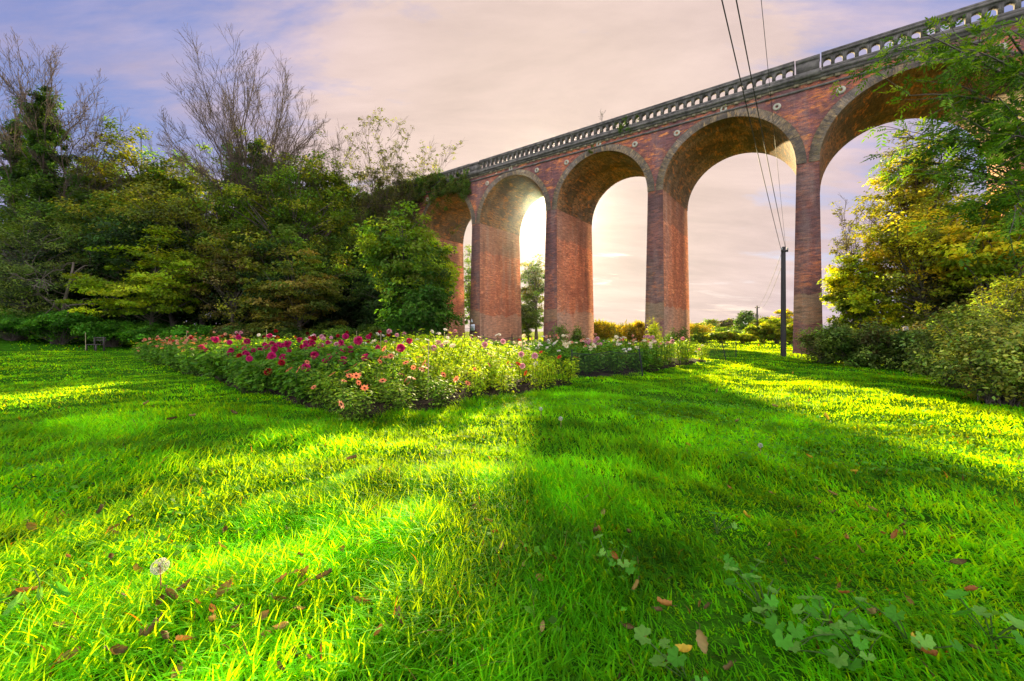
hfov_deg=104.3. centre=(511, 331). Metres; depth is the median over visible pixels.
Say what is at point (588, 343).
dahlia plant
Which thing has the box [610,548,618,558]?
fallen leaf
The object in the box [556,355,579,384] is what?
dahlia plant
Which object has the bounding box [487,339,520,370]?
dahlia plant
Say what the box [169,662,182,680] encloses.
fallen leaf
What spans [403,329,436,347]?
dahlia plant
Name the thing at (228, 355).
dahlia plant
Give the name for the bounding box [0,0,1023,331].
sky
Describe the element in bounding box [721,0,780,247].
overhead wire
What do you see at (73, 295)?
leafy tree
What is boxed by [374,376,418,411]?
dahlia plant
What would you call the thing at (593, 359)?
dahlia plant
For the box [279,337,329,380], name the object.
dahlia plant
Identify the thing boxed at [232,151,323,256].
leafy tree
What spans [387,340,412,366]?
dahlia plant
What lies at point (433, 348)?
dahlia plant
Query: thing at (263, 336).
dahlia plant
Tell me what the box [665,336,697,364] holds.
dahlia plant
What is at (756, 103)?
overhead wire
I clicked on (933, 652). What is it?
fallen leaf
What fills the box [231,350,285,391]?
dahlia plant
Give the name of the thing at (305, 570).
fallen leaf
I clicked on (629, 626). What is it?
fallen leaf
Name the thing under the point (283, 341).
dahlia plant
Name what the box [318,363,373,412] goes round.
dahlia plant
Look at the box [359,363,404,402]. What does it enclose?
dahlia plant
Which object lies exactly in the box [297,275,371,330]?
hedge shrub
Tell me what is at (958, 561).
fallen leaf
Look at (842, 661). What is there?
broadleaf weed
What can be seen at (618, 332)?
shrub
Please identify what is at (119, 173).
leafy tree
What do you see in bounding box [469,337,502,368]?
dahlia plant
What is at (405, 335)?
dahlia plant
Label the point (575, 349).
dahlia plant
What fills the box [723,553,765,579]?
broadleaf weed
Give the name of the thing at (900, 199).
leafy tree
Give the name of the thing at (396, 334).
dahlia plant
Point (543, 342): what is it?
dahlia plant
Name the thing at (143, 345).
dahlia plant
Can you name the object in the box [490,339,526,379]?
dahlia plant
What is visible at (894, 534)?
fallen leaf
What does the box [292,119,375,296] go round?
thin tree
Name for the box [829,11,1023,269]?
ash tree
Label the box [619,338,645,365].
dahlia plant
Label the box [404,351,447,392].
dahlia plant
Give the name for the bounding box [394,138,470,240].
thin tree
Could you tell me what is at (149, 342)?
dahlia plant
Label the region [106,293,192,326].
hedge shrub
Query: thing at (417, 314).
leafy tree
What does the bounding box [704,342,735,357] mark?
net fence
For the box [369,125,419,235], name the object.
thin tree
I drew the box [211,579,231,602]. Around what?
fallen leaf
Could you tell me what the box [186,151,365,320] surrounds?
leafy tree
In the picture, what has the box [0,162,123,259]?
leafy tree
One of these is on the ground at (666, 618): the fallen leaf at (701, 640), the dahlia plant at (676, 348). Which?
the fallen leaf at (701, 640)
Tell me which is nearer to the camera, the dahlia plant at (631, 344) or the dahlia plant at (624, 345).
the dahlia plant at (624, 345)
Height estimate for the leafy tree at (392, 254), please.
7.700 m
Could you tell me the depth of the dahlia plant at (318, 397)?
6.14 m
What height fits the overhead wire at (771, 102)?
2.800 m
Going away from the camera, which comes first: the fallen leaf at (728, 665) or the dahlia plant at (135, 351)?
the fallen leaf at (728, 665)
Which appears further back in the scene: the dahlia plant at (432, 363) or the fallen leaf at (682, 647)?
the dahlia plant at (432, 363)
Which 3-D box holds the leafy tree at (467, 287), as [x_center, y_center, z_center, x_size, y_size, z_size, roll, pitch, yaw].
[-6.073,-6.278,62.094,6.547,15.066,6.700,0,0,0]
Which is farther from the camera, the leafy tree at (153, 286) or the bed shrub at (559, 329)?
the leafy tree at (153, 286)
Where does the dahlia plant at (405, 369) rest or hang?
on the soil at (420, 404)
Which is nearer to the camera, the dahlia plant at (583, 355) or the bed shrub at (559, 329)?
the dahlia plant at (583, 355)
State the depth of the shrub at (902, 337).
12.61 m
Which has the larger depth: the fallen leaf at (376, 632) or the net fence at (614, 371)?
the net fence at (614, 371)
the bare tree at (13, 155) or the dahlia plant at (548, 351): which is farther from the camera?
the bare tree at (13, 155)
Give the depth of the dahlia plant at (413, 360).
7.84 m
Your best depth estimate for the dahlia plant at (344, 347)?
7.69 m
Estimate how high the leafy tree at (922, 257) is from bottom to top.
7.367 m
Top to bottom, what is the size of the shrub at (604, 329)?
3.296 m
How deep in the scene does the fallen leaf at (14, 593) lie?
1.63 m
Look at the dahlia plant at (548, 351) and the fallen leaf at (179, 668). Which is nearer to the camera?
the fallen leaf at (179, 668)
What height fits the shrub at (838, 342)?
1.800 m
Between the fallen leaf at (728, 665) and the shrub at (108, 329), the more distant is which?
the shrub at (108, 329)
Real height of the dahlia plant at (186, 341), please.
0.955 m
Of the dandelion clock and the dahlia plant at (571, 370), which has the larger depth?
the dahlia plant at (571, 370)
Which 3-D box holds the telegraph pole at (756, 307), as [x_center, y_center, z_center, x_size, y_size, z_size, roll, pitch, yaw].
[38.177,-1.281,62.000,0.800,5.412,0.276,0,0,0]
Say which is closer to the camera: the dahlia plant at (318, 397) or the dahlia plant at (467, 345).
the dahlia plant at (318, 397)
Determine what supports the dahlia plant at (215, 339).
on the soil at (420, 404)
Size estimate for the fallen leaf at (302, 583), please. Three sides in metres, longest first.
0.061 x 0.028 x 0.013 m
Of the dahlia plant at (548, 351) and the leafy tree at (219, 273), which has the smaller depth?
the dahlia plant at (548, 351)
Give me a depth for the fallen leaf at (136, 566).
1.85 m
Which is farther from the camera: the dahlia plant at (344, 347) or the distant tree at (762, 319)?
the distant tree at (762, 319)
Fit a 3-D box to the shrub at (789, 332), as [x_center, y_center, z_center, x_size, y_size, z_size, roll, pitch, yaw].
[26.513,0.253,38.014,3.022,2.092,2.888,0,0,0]
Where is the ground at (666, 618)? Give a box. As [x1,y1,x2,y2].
[0,332,1023,680]
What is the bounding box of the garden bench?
[86,337,105,350]
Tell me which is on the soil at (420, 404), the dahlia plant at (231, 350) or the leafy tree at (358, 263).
the dahlia plant at (231, 350)
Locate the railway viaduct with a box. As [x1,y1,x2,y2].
[370,0,1023,353]
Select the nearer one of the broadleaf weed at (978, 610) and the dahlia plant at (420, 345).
the broadleaf weed at (978, 610)
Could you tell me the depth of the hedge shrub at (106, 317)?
31.21 m
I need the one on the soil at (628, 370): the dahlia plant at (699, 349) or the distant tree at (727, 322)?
the dahlia plant at (699, 349)
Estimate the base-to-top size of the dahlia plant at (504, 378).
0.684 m
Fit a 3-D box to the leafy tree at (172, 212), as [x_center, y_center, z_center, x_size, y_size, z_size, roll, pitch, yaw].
[-23.730,-5.542,30.286,9.602,13.656,9.413,0,0,-42]
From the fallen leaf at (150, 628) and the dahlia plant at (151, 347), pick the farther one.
the dahlia plant at (151, 347)
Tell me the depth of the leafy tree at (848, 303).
18.75 m
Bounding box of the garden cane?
[427,341,428,399]
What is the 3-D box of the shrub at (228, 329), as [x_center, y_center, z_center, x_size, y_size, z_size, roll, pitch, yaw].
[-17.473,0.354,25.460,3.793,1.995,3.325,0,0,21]
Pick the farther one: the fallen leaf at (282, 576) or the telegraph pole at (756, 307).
the telegraph pole at (756, 307)
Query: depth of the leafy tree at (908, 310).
19.76 m
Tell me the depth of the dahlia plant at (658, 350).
12.68 m
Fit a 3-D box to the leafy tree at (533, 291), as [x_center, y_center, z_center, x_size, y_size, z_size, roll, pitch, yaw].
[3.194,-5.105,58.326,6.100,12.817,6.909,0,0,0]
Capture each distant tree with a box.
[696,318,719,330]
[711,326,732,331]
[717,318,735,328]
[728,329,743,333]
[732,310,760,329]
[746,316,770,325]
[767,309,792,323]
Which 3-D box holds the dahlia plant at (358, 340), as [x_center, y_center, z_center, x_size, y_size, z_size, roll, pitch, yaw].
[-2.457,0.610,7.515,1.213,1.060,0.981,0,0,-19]
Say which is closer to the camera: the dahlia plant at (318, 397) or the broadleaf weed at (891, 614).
the broadleaf weed at (891, 614)
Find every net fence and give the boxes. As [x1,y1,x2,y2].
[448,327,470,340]
[571,349,642,377]
[696,343,726,360]
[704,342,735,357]
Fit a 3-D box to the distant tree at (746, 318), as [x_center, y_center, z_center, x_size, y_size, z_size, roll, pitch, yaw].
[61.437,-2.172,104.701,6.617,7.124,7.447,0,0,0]
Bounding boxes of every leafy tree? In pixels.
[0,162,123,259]
[0,215,109,338]
[0,215,130,337]
[31,189,177,320]
[55,225,230,323]
[58,150,128,194]
[65,115,200,225]
[66,210,225,343]
[108,168,271,326]
[118,143,224,228]
[178,224,275,326]
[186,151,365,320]
[206,234,347,323]
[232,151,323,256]
[235,247,358,335]
[281,149,358,260]
[338,206,383,279]
[340,172,393,253]
[344,199,456,344]
[344,271,392,329]
[345,187,411,262]
[345,264,386,325]
[373,268,466,354]
[418,236,461,345]
[463,244,471,336]
[520,252,544,339]
[521,300,543,339]
[817,252,910,337]
[838,195,990,327]
[846,129,976,287]
[877,269,953,332]
[915,266,1023,323]
[924,188,1023,317]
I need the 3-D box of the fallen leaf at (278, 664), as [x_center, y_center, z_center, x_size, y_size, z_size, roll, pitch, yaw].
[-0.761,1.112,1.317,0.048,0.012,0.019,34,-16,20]
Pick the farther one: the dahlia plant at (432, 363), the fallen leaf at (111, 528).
the dahlia plant at (432, 363)
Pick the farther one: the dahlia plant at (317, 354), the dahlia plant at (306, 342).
the dahlia plant at (306, 342)
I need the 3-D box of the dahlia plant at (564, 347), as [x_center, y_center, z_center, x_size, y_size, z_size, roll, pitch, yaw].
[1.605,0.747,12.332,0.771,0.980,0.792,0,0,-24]
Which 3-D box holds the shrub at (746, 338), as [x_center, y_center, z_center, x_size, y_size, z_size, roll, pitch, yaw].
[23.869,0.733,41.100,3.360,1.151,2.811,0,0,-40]
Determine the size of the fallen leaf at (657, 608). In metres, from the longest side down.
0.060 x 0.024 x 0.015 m
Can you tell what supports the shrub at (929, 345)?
on the ground at (666, 618)
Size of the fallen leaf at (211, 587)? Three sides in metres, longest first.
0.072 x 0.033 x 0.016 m
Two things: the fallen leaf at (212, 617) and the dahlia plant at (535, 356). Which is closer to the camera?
the fallen leaf at (212, 617)
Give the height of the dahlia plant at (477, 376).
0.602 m
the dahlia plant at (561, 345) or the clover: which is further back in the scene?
the dahlia plant at (561, 345)
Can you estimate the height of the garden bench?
0.870 m
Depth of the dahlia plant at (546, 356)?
8.96 m
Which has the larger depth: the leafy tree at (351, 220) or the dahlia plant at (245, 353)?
the leafy tree at (351, 220)
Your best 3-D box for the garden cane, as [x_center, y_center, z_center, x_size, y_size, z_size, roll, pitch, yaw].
[-1.408,0.691,6.697,0.034,1.050,0.022,0,0,-34]
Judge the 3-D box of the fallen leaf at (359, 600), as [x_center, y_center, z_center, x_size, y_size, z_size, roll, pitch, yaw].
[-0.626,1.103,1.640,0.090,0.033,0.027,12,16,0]
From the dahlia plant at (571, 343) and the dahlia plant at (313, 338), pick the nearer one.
the dahlia plant at (313, 338)
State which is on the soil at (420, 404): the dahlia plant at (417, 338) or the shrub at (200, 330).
the dahlia plant at (417, 338)
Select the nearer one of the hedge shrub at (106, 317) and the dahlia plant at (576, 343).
the dahlia plant at (576, 343)
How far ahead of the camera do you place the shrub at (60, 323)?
24.64 m
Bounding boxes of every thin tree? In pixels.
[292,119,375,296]
[336,107,414,239]
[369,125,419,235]
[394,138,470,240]
[828,193,888,272]
[875,118,985,234]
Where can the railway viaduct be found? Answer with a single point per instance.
(671, 157)
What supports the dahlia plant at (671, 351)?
on the soil at (628, 370)
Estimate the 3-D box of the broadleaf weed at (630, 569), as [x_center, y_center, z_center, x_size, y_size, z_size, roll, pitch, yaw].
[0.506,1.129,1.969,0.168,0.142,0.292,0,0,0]
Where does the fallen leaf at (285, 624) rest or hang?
on the ground at (666, 618)
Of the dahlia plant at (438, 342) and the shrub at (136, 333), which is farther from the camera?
the shrub at (136, 333)
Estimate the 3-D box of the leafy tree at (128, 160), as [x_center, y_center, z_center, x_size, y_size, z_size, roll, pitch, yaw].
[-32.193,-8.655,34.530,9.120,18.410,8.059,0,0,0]
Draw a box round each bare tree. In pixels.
[0,29,115,314]
[0,56,75,332]
[27,86,133,313]
[132,126,197,185]
[153,23,344,327]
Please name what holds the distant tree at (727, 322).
on the ground at (666, 618)
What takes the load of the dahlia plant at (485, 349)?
on the soil at (420, 404)
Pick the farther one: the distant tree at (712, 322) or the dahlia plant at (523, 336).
the distant tree at (712, 322)
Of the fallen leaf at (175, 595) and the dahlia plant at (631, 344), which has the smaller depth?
the fallen leaf at (175, 595)
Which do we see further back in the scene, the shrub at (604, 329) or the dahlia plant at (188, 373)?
the shrub at (604, 329)
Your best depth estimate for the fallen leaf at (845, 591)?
1.75 m
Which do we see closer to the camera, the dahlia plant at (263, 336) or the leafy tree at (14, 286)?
the dahlia plant at (263, 336)
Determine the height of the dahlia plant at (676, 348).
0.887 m
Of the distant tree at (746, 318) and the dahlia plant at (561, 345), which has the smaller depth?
the dahlia plant at (561, 345)
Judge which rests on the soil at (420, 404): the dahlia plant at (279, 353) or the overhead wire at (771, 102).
the dahlia plant at (279, 353)
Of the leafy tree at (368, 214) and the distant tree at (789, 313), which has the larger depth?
the distant tree at (789, 313)
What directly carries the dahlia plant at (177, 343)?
on the soil at (420, 404)
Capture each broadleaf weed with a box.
[0,566,71,620]
[593,534,634,574]
[634,624,710,680]
[704,508,740,533]
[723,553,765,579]
[723,567,788,617]
[742,598,846,657]
[791,595,881,635]
[814,608,895,670]
[855,597,964,651]
[943,589,1023,645]
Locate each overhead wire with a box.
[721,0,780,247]
[736,0,785,247]
[761,0,785,245]
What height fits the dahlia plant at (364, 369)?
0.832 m
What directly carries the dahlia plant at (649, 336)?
on the soil at (628, 370)
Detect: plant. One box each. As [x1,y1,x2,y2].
[131,340,143,358]
[133,339,156,359]
[136,340,161,362]
[137,338,165,363]
[145,344,172,364]
[149,339,174,365]
[155,341,181,364]
[158,339,188,368]
[160,343,189,364]
[162,342,185,370]
[174,342,201,374]
[175,335,220,376]
[175,342,202,373]
[182,338,203,359]
[193,340,245,381]
[194,337,228,375]
[210,331,228,344]
[212,337,257,359]
[217,349,262,382]
[220,337,246,347]
[224,347,261,390]
[224,353,266,392]
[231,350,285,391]
[234,335,274,358]
[238,346,286,393]
[240,342,294,382]
[243,338,265,360]
[246,333,281,347]
[251,335,275,344]
[258,338,284,347]
[264,359,312,395]
[266,347,304,383]
[274,329,310,347]
[276,363,322,402]
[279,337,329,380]
[280,332,327,345]
[280,340,330,364]
[285,356,344,409]
[290,343,324,376]
[299,335,326,351]
[302,340,343,387]
[305,344,352,374]
[316,333,358,378]
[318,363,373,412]
[322,334,390,387]
[322,336,346,345]
[324,352,374,393]
[328,378,386,421]
[341,353,399,399]
[349,336,413,387]
[357,333,398,367]
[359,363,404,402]
[369,330,392,345]
[371,336,418,382]
[371,340,409,359]
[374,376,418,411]
[377,336,413,361]
[380,346,427,392]
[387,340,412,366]
[392,340,427,387]
[393,329,423,356]
[395,360,437,400]
[399,345,433,374]
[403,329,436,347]
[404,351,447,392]
[411,338,439,371]
[411,342,463,382]
[413,332,446,359]
[419,372,470,408]
[423,338,461,372]
[430,329,463,365]
[430,343,475,387]
[437,328,478,370]
[438,360,467,392]
[443,337,478,380]
[456,335,490,369]
[459,363,492,397]
[464,353,512,389]
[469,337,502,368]
[472,342,512,380]
[473,342,505,369]
[479,347,506,388]
[483,334,540,361]
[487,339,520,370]
[490,333,518,358]
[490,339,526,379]
[491,359,530,394]
[507,351,538,384]
[509,334,532,358]
[511,339,537,363]
[517,341,540,376]
[519,342,542,363]
[520,352,555,391]
[528,351,556,376]
[529,342,555,364]
[530,335,553,346]
[533,350,562,387]
[536,343,563,367]
[546,334,559,355]
[549,340,578,367]
[553,340,575,367]
[554,334,580,358]
[554,342,581,372]
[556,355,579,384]
[564,340,583,350]
[565,339,592,365]
[574,343,602,374]
[579,346,607,369]
[581,340,612,364]
[584,336,611,369]
[590,333,609,349]
[598,335,627,367]
[599,342,631,372]
[613,334,642,358]
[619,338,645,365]
[622,343,651,371]
[630,341,662,370]
[637,335,659,353]
[637,340,655,361]
[647,337,674,368]
[652,337,677,363]
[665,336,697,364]
[665,337,687,356]
[674,340,700,361]
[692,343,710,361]
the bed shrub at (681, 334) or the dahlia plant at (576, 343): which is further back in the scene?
the bed shrub at (681, 334)
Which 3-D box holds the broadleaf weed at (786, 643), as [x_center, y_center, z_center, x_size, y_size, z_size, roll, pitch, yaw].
[1.076,1.154,1.515,0.277,0.148,0.289,0,0,-39]
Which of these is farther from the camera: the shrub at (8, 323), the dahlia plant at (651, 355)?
the shrub at (8, 323)
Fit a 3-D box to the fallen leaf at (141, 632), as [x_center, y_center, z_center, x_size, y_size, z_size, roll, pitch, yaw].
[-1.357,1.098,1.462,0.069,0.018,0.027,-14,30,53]
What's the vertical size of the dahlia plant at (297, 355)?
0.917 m
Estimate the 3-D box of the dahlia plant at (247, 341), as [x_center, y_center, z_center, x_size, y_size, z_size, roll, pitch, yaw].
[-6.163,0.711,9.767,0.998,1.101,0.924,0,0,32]
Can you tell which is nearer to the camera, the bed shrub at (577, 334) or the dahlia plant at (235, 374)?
the dahlia plant at (235, 374)
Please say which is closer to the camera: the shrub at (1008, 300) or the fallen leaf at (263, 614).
the fallen leaf at (263, 614)
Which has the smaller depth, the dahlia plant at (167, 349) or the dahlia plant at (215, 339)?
the dahlia plant at (215, 339)
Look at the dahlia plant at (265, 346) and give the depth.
9.11 m
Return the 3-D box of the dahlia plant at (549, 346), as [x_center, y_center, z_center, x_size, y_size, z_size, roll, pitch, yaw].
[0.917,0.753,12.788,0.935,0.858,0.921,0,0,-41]
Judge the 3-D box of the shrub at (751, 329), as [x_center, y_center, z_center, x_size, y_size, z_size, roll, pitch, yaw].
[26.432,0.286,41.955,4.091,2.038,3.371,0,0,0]
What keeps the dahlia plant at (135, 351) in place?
on the soil at (420, 404)
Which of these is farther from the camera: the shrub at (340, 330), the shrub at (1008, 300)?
the shrub at (340, 330)
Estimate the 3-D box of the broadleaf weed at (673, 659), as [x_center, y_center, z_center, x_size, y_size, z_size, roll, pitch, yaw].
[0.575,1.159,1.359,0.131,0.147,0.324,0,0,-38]
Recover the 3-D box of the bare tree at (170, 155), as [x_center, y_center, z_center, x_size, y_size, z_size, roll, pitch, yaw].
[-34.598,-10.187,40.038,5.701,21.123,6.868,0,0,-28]
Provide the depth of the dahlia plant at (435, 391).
6.20 m
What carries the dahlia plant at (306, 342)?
on the soil at (420, 404)
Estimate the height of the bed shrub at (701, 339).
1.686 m
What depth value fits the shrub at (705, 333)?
43.53 m
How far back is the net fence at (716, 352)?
16.01 m
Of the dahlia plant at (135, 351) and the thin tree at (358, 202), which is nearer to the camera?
the dahlia plant at (135, 351)
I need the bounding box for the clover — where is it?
[0,388,1023,633]
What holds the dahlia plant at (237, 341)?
on the soil at (420, 404)
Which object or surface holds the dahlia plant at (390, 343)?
on the soil at (420, 404)
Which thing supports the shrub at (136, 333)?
on the ground at (666, 618)
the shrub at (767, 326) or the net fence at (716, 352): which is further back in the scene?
the shrub at (767, 326)
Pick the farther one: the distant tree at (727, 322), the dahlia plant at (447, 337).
the distant tree at (727, 322)
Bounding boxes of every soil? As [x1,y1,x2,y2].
[138,358,572,421]
[466,355,705,376]
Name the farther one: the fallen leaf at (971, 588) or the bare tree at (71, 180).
the bare tree at (71, 180)
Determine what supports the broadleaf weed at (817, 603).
on the ground at (666, 618)
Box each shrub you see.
[0,308,47,340]
[11,309,103,344]
[60,294,118,321]
[69,317,141,346]
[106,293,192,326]
[117,320,191,342]
[160,323,215,343]
[173,290,255,328]
[202,321,258,340]
[210,301,301,325]
[253,326,312,342]
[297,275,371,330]
[306,324,367,341]
[337,269,411,331]
[352,323,401,341]
[410,326,447,341]
[547,322,572,344]
[570,323,586,346]
[594,318,616,340]
[610,322,625,340]
[613,115,639,133]
[620,319,644,341]
[644,318,663,344]
[659,328,679,352]
[675,326,693,351]
[690,320,714,333]
[690,326,708,350]
[690,332,711,341]
[703,331,737,342]
[729,333,758,342]
[743,324,773,342]
[758,318,787,342]
[773,323,792,343]
[793,320,862,363]
[815,319,889,369]
[848,316,937,369]
[875,328,931,372]
[898,307,1023,389]
[914,302,1023,406]
[946,275,1023,331]
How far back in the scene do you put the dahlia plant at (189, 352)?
10.63 m
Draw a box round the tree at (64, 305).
[8,253,125,343]
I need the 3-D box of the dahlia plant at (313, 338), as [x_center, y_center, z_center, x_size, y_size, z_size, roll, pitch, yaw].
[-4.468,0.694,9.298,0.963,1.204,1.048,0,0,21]
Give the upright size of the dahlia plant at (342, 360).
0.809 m
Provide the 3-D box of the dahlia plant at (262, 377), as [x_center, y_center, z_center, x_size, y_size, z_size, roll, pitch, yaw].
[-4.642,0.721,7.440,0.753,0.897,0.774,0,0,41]
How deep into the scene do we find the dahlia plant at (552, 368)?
8.11 m
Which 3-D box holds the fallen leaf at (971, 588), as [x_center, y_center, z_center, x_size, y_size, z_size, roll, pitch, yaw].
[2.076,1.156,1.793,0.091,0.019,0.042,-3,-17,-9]
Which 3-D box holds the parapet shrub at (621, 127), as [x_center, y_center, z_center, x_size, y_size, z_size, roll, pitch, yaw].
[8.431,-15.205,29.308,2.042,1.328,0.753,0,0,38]
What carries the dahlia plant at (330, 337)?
on the soil at (420, 404)
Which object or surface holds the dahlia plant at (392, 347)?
on the soil at (420, 404)
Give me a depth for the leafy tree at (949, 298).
16.35 m
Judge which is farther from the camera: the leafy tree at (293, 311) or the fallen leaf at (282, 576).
the leafy tree at (293, 311)
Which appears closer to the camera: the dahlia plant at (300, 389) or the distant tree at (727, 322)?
the dahlia plant at (300, 389)
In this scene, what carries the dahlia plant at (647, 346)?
on the soil at (628, 370)
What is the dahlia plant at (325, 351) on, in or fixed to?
on the soil at (420, 404)
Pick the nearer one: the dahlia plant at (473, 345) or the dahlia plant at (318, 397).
the dahlia plant at (318, 397)
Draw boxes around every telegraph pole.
[755,306,759,325]
[780,247,788,356]
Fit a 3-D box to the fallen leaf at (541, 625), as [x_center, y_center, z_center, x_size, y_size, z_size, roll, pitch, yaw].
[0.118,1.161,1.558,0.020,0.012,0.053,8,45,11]
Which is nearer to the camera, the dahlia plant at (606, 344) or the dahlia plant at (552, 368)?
the dahlia plant at (552, 368)
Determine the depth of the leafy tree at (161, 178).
34.28 m
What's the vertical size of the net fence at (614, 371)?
0.876 m
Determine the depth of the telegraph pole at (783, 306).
19.31 m
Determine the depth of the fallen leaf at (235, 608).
1.57 m
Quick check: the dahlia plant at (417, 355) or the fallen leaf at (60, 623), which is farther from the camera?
the dahlia plant at (417, 355)
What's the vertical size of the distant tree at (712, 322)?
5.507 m
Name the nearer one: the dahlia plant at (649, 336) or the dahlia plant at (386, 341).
the dahlia plant at (386, 341)
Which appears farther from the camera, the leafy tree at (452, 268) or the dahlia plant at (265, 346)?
the leafy tree at (452, 268)
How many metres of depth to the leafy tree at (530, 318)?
49.46 m
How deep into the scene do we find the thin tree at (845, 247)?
36.39 m
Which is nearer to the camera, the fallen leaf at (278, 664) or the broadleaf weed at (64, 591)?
the fallen leaf at (278, 664)
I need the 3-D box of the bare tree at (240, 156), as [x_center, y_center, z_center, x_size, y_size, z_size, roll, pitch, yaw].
[-21.382,-11.081,32.515,14.337,24.863,14.144,0,0,0]
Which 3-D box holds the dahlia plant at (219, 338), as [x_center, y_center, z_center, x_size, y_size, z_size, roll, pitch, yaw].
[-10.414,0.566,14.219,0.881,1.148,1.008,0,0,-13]
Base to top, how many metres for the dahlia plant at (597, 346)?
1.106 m
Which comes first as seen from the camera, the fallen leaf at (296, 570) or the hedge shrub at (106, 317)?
the fallen leaf at (296, 570)
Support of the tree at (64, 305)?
on the ground at (666, 618)
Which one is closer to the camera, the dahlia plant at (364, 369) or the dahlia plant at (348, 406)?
the dahlia plant at (348, 406)
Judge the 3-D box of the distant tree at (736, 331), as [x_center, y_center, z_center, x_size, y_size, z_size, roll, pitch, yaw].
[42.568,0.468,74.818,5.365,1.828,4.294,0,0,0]
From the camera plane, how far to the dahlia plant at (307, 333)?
12.77 m
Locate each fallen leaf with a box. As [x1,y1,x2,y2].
[4,590,18,600]
[15,586,44,591]
[24,519,36,530]
[49,646,80,665]
[53,621,79,628]
[96,501,104,513]
[102,524,118,533]
[103,644,128,654]
[133,563,143,571]
[138,624,147,635]
[143,612,161,635]
[151,594,164,609]
[160,630,169,642]
[162,585,177,599]
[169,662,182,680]
[175,635,196,640]
[176,579,189,591]
[200,583,219,593]
[209,603,215,613]
[209,613,219,621]
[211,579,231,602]
[230,602,250,611]
[251,609,268,624]
[267,593,288,601]
[271,621,288,629]
[274,572,290,582]
[277,660,284,669]
[289,568,302,573]
[292,605,304,609]
[294,565,308,583]
[297,576,310,586]
[310,568,331,580]
[346,454,358,459]
[349,596,370,603]
[373,620,385,636]
[395,605,404,627]
[540,620,544,635]
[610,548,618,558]
[619,621,634,628]
[631,576,639,589]
[651,606,662,610]
[657,596,676,605]
[668,643,691,651]
[696,621,708,653]
[723,659,735,669]
[838,590,853,593]
[866,607,879,613]
[891,527,899,538]
[903,592,914,604]
[914,647,938,655]
[944,558,966,564]
[963,585,981,590]
[968,643,984,650]
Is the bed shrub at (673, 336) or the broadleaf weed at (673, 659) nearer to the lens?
the broadleaf weed at (673, 659)
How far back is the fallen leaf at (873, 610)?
1.59 m
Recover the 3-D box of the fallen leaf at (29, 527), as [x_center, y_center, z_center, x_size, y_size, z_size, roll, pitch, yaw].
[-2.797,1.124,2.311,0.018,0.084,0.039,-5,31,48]
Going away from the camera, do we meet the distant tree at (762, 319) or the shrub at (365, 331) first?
the shrub at (365, 331)
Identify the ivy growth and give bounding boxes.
[368,167,471,214]
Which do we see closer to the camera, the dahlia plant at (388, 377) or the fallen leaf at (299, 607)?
the fallen leaf at (299, 607)
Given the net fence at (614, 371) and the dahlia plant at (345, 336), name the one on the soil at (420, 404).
the dahlia plant at (345, 336)
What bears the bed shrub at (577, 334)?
on the ground at (666, 618)
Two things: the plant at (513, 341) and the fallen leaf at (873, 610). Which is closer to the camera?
the fallen leaf at (873, 610)
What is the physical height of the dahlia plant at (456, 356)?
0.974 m
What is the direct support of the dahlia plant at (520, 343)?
on the soil at (628, 370)
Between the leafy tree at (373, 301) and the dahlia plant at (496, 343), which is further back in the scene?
the leafy tree at (373, 301)
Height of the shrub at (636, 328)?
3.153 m
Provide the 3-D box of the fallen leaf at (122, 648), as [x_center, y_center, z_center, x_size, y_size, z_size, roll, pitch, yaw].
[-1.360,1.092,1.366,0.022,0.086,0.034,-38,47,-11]
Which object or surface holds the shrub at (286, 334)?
on the ground at (666, 618)
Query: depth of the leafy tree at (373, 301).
28.52 m
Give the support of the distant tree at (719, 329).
on the ground at (666, 618)
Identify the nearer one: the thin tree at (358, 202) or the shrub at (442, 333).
the shrub at (442, 333)
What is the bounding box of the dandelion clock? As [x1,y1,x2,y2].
[150,557,169,589]
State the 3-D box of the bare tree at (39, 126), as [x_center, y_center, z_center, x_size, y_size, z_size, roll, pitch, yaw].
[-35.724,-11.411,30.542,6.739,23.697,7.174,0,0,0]
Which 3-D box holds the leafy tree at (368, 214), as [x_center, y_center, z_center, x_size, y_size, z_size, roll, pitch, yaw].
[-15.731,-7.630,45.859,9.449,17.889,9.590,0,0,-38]

